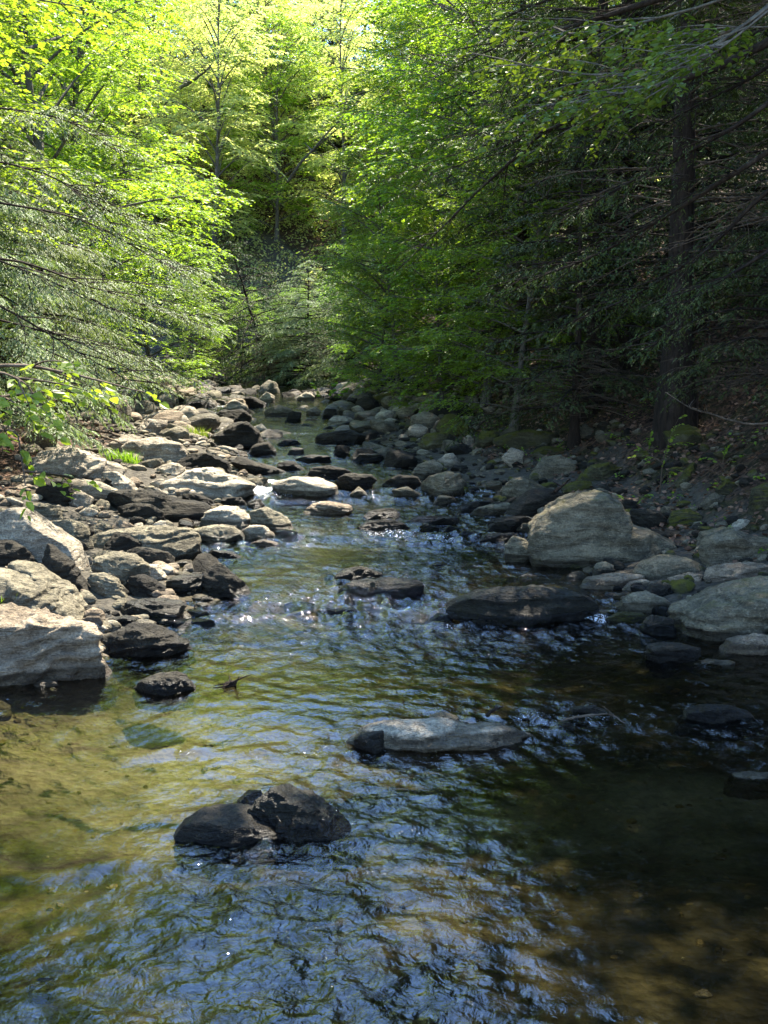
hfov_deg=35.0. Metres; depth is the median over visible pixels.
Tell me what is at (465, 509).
rock
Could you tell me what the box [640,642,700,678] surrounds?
rock
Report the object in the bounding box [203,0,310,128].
hillside tree
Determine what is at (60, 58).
hillside tree
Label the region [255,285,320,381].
maple bush
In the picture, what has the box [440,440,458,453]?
stone
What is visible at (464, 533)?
rock
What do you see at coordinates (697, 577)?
rock
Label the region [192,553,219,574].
stone
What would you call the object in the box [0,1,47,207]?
beech tree
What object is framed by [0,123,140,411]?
hemlock tree
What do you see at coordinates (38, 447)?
stone
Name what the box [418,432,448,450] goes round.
boulder
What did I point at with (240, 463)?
boulder
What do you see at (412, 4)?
maple tree
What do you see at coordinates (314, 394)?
stone
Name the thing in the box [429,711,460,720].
rock
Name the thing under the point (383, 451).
stone
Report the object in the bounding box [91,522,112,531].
rock
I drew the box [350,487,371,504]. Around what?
rock
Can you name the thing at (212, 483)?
boulder
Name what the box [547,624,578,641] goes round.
rock
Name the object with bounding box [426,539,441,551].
rock
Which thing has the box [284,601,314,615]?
rock
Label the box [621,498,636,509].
rock
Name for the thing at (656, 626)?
rock
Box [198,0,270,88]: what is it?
hillside tree
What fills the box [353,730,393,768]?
rock
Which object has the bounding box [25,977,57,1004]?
rock
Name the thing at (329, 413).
rock
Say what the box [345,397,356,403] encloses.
stone
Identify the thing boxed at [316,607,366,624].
rock
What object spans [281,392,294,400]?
stone
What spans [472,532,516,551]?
rock
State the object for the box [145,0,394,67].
sky
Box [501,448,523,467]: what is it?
rock
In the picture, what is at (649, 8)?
hemlock tree
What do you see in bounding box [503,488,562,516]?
boulder
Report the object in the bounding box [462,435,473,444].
rock
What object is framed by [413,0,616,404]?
hemlock tree
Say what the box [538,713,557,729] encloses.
rock
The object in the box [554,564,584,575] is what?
rock
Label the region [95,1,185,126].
hillside tree
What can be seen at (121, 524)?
rock
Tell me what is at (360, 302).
maple bush
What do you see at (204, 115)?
hillside tree
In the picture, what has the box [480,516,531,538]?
boulder
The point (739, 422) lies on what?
fallen branch
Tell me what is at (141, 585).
rock
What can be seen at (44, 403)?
stone
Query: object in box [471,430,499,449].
boulder
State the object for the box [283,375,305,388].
stone
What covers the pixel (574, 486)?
rock
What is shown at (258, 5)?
hillside tree
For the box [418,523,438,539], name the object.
rock
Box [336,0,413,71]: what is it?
hillside tree
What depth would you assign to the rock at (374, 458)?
20.20 m
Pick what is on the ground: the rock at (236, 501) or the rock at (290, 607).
the rock at (236, 501)
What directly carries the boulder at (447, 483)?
on the ground
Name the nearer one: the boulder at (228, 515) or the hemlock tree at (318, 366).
the boulder at (228, 515)
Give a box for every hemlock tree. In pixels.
[0,76,146,428]
[0,106,235,400]
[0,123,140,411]
[0,138,143,462]
[138,232,261,378]
[199,236,327,388]
[236,259,363,388]
[279,227,422,381]
[289,0,371,155]
[296,233,439,387]
[364,0,535,304]
[365,0,565,326]
[365,0,767,362]
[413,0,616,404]
[428,0,767,381]
[438,0,670,278]
[454,0,767,449]
[460,0,752,423]
[487,0,767,282]
[530,0,767,233]
[587,0,767,255]
[663,1,767,213]
[668,1,767,176]
[698,0,764,30]
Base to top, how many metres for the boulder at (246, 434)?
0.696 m
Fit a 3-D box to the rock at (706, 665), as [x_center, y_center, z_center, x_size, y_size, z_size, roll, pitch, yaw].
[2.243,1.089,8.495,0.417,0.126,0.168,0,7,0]
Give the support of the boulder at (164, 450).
on the ground
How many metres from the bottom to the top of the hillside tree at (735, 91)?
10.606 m
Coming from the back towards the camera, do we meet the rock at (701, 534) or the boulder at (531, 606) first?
the rock at (701, 534)
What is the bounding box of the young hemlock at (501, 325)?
[418,74,667,376]
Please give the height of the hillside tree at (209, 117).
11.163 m
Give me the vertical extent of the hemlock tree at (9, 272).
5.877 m
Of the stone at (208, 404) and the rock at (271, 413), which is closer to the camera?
the rock at (271, 413)
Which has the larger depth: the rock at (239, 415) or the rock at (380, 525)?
the rock at (239, 415)
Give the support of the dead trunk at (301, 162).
on the ground
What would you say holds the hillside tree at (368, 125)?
on the ground
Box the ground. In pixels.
[0,2,767,1023]
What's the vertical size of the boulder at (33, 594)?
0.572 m
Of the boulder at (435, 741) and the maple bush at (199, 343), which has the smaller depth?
the boulder at (435, 741)
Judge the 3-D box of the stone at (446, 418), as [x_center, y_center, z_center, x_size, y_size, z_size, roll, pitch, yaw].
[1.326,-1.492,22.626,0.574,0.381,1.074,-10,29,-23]
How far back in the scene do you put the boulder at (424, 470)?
17.96 m
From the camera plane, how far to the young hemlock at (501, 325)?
23.48 m
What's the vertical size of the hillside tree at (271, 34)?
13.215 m
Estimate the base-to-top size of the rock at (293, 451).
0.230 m
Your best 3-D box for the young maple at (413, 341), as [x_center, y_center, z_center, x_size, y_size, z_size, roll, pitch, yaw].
[1.299,-4.606,26.734,3.725,5.266,4.143,2,8,14]
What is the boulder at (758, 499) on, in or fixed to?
on the ground
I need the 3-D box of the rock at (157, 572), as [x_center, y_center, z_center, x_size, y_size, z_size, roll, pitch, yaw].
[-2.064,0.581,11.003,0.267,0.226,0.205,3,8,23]
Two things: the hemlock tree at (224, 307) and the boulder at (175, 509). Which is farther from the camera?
the hemlock tree at (224, 307)
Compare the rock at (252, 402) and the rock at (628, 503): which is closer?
the rock at (628, 503)
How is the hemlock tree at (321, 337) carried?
on the ground
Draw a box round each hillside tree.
[2,1,130,199]
[2,6,54,159]
[17,0,101,98]
[36,61,142,246]
[50,0,164,131]
[51,0,150,171]
[82,0,230,233]
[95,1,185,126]
[109,0,221,100]
[129,0,252,181]
[133,0,292,272]
[144,0,251,149]
[194,0,340,203]
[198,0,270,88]
[200,0,341,241]
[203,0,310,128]
[209,0,313,168]
[210,0,309,71]
[233,0,310,105]
[268,0,374,178]
[274,0,405,253]
[275,0,383,118]
[298,0,385,81]
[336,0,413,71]
[336,64,453,232]
[342,0,393,68]
[351,1,460,169]
[353,0,464,114]
[367,2,459,122]
[406,0,482,201]
[700,10,767,123]
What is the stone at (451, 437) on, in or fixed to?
on the ground
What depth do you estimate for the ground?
6.67 m
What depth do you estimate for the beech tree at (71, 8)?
12.40 m
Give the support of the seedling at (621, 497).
on the ground
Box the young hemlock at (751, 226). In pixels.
[594,0,767,336]
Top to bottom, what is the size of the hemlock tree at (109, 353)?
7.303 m
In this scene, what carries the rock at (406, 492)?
on the ground
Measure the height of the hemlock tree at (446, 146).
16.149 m
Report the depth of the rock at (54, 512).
13.16 m
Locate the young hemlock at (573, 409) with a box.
[445,127,715,450]
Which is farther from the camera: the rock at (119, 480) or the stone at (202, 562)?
the rock at (119, 480)
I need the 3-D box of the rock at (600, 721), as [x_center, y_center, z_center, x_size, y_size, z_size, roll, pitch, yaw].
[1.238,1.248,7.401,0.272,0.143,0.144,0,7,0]
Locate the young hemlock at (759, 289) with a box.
[727,144,767,319]
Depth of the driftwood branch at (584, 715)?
7.16 m
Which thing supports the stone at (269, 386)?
on the ground
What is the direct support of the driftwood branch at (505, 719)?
on the water
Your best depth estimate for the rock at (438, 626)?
9.81 m
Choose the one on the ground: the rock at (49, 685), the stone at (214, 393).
the stone at (214, 393)
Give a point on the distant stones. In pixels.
(192, 412)
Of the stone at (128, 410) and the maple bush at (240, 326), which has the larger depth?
the maple bush at (240, 326)
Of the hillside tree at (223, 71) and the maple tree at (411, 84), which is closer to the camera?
the maple tree at (411, 84)
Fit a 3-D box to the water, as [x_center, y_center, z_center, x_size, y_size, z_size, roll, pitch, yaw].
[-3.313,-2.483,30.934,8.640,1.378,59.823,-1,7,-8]
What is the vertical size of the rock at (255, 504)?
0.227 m
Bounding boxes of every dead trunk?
[175,62,212,88]
[287,94,363,181]
[317,120,354,146]
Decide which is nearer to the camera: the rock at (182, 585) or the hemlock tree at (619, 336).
the rock at (182, 585)
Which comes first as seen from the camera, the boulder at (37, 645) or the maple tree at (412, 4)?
the boulder at (37, 645)
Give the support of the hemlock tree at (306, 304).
on the ground
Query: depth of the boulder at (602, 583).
10.81 m
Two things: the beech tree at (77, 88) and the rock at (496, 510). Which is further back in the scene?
the beech tree at (77, 88)
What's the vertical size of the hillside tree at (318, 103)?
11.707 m
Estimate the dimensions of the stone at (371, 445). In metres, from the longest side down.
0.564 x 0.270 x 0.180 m
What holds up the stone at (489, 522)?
on the ground
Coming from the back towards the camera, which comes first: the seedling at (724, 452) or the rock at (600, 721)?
the seedling at (724, 452)
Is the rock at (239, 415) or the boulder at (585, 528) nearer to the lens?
the boulder at (585, 528)
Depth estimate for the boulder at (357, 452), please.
20.34 m
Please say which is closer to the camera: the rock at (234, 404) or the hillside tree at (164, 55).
the rock at (234, 404)
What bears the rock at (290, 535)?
in the water
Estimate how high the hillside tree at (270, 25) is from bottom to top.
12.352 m
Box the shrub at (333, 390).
[310,382,349,399]
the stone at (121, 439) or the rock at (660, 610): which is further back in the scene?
the stone at (121, 439)
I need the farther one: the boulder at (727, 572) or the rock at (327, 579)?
the rock at (327, 579)
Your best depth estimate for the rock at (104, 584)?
10.11 m
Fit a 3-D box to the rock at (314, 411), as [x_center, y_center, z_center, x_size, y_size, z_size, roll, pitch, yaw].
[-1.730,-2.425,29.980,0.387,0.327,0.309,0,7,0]
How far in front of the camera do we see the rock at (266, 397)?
34.62 m
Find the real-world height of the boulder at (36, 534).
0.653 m
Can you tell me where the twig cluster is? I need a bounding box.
[213,674,253,691]
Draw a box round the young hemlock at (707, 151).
[554,0,767,330]
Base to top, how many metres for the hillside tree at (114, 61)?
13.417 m
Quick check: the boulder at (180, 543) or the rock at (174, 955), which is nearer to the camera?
the rock at (174, 955)
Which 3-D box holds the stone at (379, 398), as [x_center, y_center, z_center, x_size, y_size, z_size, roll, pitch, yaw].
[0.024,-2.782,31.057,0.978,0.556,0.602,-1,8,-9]
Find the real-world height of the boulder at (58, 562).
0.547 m
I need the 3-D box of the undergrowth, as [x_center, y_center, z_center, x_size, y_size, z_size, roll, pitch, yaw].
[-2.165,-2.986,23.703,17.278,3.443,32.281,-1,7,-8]
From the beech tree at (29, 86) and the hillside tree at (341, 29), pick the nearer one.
the beech tree at (29, 86)
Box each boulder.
[0,507,89,568]
[0,539,37,566]
[0,568,84,619]
[0,602,118,707]
[8,560,87,605]
[28,445,125,479]
[35,478,74,505]
[42,543,89,591]
[51,518,93,549]
[90,525,201,560]
[91,551,149,587]
[100,622,196,675]
[105,488,210,524]
[119,437,187,462]
[120,598,186,624]
[137,418,167,434]
[158,467,255,501]
[172,803,283,874]
[176,453,231,473]
[196,505,250,530]
[201,563,251,611]
[214,421,264,452]
[230,456,291,480]
[247,783,365,872]
[249,507,298,540]
[271,476,342,505]
[300,501,352,523]
[303,465,350,482]
[315,430,365,450]
[337,577,424,611]
[346,717,535,770]
[349,448,379,468]
[382,475,421,495]
[411,459,442,480]
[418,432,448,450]
[419,471,464,504]
[446,584,599,646]
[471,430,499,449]
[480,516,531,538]
[499,476,545,498]
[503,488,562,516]
[527,490,676,574]
[529,455,576,478]
[579,572,644,596]
[613,590,671,615]
[629,508,666,528]
[631,554,703,580]
[666,508,702,527]
[666,575,767,656]
[673,703,766,741]
[698,528,767,567]
[703,562,767,581]
[712,633,767,672]
[747,483,767,514]
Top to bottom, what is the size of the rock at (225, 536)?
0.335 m
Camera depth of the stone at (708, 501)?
13.23 m
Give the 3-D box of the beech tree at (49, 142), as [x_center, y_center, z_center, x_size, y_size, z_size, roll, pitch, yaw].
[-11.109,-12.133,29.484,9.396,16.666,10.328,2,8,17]
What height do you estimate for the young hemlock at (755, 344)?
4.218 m
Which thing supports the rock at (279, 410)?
in the water
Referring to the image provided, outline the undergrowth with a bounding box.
[2,291,767,553]
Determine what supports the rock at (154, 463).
on the ground
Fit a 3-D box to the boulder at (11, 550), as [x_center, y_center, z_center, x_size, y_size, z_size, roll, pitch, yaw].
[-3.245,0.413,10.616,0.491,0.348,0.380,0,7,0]
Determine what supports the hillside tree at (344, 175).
on the ground
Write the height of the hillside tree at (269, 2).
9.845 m
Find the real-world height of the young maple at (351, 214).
6.988 m
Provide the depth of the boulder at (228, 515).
14.03 m
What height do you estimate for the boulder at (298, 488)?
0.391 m
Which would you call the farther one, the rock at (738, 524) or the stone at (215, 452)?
the stone at (215, 452)
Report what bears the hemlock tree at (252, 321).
on the ground
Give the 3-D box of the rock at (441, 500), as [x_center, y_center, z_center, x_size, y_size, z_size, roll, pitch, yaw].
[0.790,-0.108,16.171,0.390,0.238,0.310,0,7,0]
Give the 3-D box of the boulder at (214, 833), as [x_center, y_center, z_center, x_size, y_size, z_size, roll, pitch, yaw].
[-0.671,1.515,5.637,0.606,0.269,0.351,-2,8,-14]
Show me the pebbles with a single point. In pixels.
(48, 950)
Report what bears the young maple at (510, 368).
on the ground
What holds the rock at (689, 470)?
on the ground
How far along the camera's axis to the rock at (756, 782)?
6.33 m
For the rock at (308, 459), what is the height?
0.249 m
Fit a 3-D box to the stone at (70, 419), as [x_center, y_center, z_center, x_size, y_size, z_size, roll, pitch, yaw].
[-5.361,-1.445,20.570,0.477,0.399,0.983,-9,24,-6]
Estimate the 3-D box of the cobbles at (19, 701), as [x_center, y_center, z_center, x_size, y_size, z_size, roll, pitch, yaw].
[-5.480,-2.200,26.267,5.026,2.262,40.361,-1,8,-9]
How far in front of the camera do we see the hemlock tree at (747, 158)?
14.79 m
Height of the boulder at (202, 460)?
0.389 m
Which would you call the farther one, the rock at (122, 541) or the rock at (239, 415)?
the rock at (239, 415)
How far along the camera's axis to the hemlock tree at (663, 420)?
16.09 m
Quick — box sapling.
[628,415,693,493]
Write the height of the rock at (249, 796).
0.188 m
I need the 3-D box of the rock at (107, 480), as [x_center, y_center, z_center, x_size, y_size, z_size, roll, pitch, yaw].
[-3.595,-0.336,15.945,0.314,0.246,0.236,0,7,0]
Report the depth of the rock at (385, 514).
14.77 m
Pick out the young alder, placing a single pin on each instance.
(43, 410)
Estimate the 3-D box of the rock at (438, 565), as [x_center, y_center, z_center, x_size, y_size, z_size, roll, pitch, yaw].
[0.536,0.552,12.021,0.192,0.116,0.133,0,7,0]
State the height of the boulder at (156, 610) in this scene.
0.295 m
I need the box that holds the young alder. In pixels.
[0,360,169,520]
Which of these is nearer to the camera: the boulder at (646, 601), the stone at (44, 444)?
the boulder at (646, 601)
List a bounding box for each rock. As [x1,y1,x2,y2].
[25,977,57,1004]
[31,679,62,701]
[33,503,64,520]
[69,490,93,508]
[85,606,111,617]
[89,572,128,597]
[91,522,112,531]
[101,477,112,486]
[102,471,137,489]
[103,531,141,551]
[108,615,140,625]
[112,520,134,528]
[118,503,164,521]
[125,574,166,597]
[126,547,175,563]
[132,671,195,712]
[139,458,164,468]
[147,939,186,967]
[149,564,168,580]
[155,462,184,475]
[161,426,189,441]
[163,618,215,637]
[166,574,202,596]
[182,492,215,505]
[187,609,209,618]
[193,524,244,553]
[208,550,253,569]
[216,445,237,453]
[217,409,251,422]
[221,496,246,508]
[223,399,248,410]
[225,398,247,406]
[234,789,262,804]
[242,525,274,550]
[244,396,265,412]
[246,498,265,513]
[247,441,276,462]
[249,539,280,554]
[254,424,266,432]
[259,392,274,406]
[263,411,273,420]
[264,405,291,421]
[272,529,298,546]
[277,439,300,451]
[277,461,308,476]
[284,411,301,426]
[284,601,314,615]
[285,447,303,460]
[295,455,331,468]
[297,392,314,402]
[306,407,320,418]
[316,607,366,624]
[321,408,336,422]
[324,574,333,584]
[326,415,350,425]
[332,445,348,462]
[334,566,383,587]
[336,473,376,496]
[346,453,383,468]
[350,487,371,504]
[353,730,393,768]
[357,519,409,540]
[360,508,399,523]
[392,486,421,504]
[406,515,460,533]
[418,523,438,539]
[418,613,452,632]
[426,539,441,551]
[429,495,457,512]
[429,562,447,572]
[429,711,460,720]
[437,453,459,467]
[440,525,460,539]
[455,501,481,522]
[455,530,475,545]
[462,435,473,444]
[463,502,509,524]
[467,620,496,635]
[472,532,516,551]
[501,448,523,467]
[504,536,532,575]
[516,523,528,535]
[518,574,537,585]
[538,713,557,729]
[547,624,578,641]
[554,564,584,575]
[554,720,578,746]
[561,481,592,493]
[568,705,609,728]
[577,462,617,480]
[592,561,613,575]
[604,611,645,635]
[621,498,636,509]
[621,579,655,590]
[639,614,678,647]
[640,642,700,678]
[645,583,673,596]
[649,605,668,616]
[667,572,702,581]
[672,463,696,488]
[676,659,734,677]
[693,526,728,545]
[715,481,737,495]
[723,771,767,799]
[728,519,749,530]
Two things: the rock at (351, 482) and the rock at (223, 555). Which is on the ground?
the rock at (223, 555)
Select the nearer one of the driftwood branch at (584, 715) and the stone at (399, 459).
the driftwood branch at (584, 715)
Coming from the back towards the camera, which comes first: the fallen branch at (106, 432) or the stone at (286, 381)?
the stone at (286, 381)
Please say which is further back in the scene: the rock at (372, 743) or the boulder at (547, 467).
the boulder at (547, 467)
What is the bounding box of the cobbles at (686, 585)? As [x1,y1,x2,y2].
[333,369,767,673]
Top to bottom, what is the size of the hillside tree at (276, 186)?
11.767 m
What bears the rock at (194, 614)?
on the ground
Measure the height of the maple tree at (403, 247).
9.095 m
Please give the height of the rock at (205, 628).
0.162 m
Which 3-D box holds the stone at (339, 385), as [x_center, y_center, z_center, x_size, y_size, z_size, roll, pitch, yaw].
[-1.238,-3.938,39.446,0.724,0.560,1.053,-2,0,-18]
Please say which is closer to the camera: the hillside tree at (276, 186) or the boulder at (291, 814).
the boulder at (291, 814)
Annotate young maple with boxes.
[296,124,474,396]
[313,204,454,393]
[353,179,511,408]
[402,42,669,433]
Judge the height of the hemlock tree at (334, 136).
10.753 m
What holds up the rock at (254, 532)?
on the ground
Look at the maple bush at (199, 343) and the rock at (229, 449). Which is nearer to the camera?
the rock at (229, 449)
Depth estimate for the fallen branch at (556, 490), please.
13.78 m
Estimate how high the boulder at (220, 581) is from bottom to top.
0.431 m
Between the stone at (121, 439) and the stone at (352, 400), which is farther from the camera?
the stone at (352, 400)
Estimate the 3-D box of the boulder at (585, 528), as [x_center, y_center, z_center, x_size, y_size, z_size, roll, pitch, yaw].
[2.200,0.246,12.310,1.554,0.931,1.296,0,7,0]
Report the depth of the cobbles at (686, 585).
15.54 m
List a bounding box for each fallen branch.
[69,431,122,444]
[82,427,140,436]
[553,478,570,493]
[665,392,767,425]
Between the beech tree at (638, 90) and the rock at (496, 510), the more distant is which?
the rock at (496, 510)
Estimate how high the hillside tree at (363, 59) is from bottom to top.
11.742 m
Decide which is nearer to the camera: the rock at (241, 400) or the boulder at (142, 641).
the boulder at (142, 641)
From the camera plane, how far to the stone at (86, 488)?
14.53 m
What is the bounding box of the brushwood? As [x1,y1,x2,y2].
[4,39,767,319]
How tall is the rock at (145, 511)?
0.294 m
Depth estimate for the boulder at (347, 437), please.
22.90 m
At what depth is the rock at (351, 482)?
16.74 m
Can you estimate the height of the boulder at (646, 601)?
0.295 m
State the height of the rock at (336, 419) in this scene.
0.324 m
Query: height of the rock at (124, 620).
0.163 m
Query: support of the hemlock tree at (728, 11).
on the ground
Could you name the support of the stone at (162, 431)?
on the ground
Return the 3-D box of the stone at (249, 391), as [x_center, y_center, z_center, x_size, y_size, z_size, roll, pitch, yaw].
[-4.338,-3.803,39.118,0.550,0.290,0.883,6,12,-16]
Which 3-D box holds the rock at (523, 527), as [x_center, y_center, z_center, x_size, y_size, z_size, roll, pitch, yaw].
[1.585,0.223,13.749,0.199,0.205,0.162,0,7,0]
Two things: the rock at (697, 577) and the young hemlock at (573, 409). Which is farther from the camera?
the young hemlock at (573, 409)
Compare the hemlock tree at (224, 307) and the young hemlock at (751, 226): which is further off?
the hemlock tree at (224, 307)
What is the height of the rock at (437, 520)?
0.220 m
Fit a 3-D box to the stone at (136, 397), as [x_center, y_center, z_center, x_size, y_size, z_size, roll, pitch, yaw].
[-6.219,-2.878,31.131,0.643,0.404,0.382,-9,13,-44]
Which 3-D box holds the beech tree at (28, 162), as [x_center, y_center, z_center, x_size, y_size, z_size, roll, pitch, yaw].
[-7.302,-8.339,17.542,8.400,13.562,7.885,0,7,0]
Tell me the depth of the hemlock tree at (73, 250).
20.04 m
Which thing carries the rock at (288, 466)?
on the ground
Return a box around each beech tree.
[0,0,61,138]
[0,0,92,353]
[0,0,126,126]
[0,0,139,237]
[0,0,211,345]
[0,0,255,382]
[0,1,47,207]
[1,0,145,282]
[446,0,767,168]
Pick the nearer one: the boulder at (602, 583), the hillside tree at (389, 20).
the boulder at (602, 583)
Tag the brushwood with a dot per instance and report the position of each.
(270, 248)
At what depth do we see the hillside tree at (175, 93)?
58.66 m
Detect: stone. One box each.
[18,444,42,452]
[21,427,58,448]
[24,395,62,410]
[64,415,80,429]
[71,478,117,499]
[79,411,102,420]
[81,401,131,423]
[81,616,102,625]
[109,434,142,450]
[130,392,142,401]
[159,429,168,435]
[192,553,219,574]
[204,402,211,409]
[205,390,221,399]
[207,449,225,455]
[240,388,255,396]
[245,477,267,491]
[257,380,279,399]
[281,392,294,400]
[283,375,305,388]
[313,391,322,401]
[324,394,340,400]
[335,382,346,389]
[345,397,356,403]
[361,430,383,441]
[362,442,383,450]
[368,439,380,444]
[370,406,381,411]
[373,392,394,403]
[375,447,392,465]
[384,449,417,475]
[435,413,470,435]
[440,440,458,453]
[445,444,471,454]
[446,434,463,443]
[488,516,509,524]
[492,429,558,449]
[499,425,520,435]
[532,446,564,457]
[565,585,584,594]
[580,427,593,438]
[594,432,614,442]
[662,425,702,448]
[699,492,725,509]
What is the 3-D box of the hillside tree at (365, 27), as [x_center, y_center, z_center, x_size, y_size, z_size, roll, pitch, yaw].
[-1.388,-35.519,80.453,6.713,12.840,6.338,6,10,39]
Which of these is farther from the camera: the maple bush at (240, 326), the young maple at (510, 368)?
the maple bush at (240, 326)
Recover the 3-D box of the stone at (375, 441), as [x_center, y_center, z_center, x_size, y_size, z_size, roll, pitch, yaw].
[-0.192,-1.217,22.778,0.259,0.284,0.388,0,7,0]
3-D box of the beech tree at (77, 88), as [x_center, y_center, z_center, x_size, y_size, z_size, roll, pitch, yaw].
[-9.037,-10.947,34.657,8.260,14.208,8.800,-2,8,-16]
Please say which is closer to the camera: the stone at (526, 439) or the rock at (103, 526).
the rock at (103, 526)
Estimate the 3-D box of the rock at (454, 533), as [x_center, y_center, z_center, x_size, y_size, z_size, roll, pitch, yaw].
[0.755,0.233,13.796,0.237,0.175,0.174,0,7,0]
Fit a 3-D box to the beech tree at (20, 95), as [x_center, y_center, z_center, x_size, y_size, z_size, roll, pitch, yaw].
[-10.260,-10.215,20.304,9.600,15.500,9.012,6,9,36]
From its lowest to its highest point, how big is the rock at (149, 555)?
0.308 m
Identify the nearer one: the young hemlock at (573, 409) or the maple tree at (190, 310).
the young hemlock at (573, 409)
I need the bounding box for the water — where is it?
[0,379,767,1022]
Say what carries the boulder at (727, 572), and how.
on the ground
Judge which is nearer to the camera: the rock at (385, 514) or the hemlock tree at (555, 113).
the rock at (385, 514)
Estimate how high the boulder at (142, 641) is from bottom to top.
0.365 m
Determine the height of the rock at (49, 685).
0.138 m
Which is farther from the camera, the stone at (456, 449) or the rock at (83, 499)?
the stone at (456, 449)
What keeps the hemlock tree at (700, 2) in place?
on the ground
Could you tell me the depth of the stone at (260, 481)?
17.01 m
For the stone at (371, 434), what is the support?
on the ground
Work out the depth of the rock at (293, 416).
27.93 m
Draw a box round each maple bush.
[160,275,225,372]
[211,287,266,384]
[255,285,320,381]
[298,316,335,382]
[340,269,380,368]
[413,261,464,327]
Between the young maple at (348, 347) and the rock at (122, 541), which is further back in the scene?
the young maple at (348, 347)
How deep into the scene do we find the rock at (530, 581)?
11.41 m
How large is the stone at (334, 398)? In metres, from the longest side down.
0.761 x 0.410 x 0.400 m
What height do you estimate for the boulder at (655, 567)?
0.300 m
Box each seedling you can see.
[617,494,653,503]
[626,431,658,452]
[698,444,743,467]
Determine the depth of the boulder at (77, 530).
11.92 m
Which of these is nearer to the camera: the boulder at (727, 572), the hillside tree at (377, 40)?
the boulder at (727, 572)
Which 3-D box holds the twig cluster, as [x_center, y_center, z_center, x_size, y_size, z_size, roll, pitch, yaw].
[-0.967,1.113,7.901,0.300,0.142,0.140,-2,8,-18]
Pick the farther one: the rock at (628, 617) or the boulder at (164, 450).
the boulder at (164, 450)
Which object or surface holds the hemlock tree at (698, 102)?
on the ground
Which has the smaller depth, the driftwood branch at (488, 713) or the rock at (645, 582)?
the driftwood branch at (488, 713)
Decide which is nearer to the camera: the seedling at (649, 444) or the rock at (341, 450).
the seedling at (649, 444)
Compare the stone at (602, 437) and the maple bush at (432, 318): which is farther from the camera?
the maple bush at (432, 318)
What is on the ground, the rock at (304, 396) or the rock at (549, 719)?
the rock at (304, 396)
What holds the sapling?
on the ground
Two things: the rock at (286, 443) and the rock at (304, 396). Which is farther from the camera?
the rock at (304, 396)
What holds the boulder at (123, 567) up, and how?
on the ground
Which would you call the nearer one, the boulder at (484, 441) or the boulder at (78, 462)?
the boulder at (78, 462)
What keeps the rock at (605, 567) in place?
on the ground
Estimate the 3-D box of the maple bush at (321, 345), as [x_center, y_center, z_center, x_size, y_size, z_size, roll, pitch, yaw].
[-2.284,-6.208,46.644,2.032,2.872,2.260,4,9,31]
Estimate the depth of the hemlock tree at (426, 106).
45.13 m
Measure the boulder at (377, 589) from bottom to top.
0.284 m
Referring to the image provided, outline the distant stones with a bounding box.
[80,365,502,452]
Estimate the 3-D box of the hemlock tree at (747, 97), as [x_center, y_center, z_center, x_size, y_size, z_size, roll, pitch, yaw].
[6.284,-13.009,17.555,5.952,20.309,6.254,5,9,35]
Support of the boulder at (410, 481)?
on the ground
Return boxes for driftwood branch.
[476,712,578,726]
[485,704,502,717]
[559,706,624,723]
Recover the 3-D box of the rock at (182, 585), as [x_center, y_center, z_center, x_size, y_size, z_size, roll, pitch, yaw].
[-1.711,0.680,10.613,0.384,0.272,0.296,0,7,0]
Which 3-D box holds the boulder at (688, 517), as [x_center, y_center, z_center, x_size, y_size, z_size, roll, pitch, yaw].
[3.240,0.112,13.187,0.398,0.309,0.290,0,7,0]
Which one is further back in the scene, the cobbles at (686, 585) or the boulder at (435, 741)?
the cobbles at (686, 585)
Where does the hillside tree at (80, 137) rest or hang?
on the ground
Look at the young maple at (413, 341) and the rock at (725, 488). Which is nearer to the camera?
the rock at (725, 488)
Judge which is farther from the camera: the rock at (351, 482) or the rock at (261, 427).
the rock at (261, 427)
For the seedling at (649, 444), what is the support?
on the ground
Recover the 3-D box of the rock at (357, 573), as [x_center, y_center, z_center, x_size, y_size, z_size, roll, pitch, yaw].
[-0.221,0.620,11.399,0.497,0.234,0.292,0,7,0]
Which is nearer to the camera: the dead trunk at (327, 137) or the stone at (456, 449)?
the stone at (456, 449)
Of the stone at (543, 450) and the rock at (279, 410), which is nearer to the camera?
the stone at (543, 450)
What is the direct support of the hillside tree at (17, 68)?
on the ground
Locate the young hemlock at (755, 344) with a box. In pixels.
[630,93,767,435]
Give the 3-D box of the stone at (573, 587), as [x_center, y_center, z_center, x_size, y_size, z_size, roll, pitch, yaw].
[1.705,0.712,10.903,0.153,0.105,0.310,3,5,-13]
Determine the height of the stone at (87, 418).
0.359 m
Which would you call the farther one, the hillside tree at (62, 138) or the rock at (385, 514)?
the hillside tree at (62, 138)
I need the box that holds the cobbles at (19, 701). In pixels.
[0,363,276,720]
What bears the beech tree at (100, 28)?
on the ground
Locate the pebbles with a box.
[0,490,767,1023]
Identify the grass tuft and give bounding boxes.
[104,447,141,463]
[181,425,209,437]
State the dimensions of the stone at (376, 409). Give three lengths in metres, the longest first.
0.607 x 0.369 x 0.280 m
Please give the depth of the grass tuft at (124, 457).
17.20 m
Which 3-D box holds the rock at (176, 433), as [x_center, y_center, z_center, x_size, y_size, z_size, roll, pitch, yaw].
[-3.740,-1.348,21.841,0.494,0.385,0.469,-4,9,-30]
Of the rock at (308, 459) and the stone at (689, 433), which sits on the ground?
the stone at (689, 433)
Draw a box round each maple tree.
[55,119,238,392]
[301,0,637,326]
[316,0,559,382]
[330,0,672,375]
[341,0,665,407]
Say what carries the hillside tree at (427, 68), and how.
on the ground
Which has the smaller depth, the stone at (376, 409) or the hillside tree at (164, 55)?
the stone at (376, 409)
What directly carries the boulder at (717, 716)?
in the water

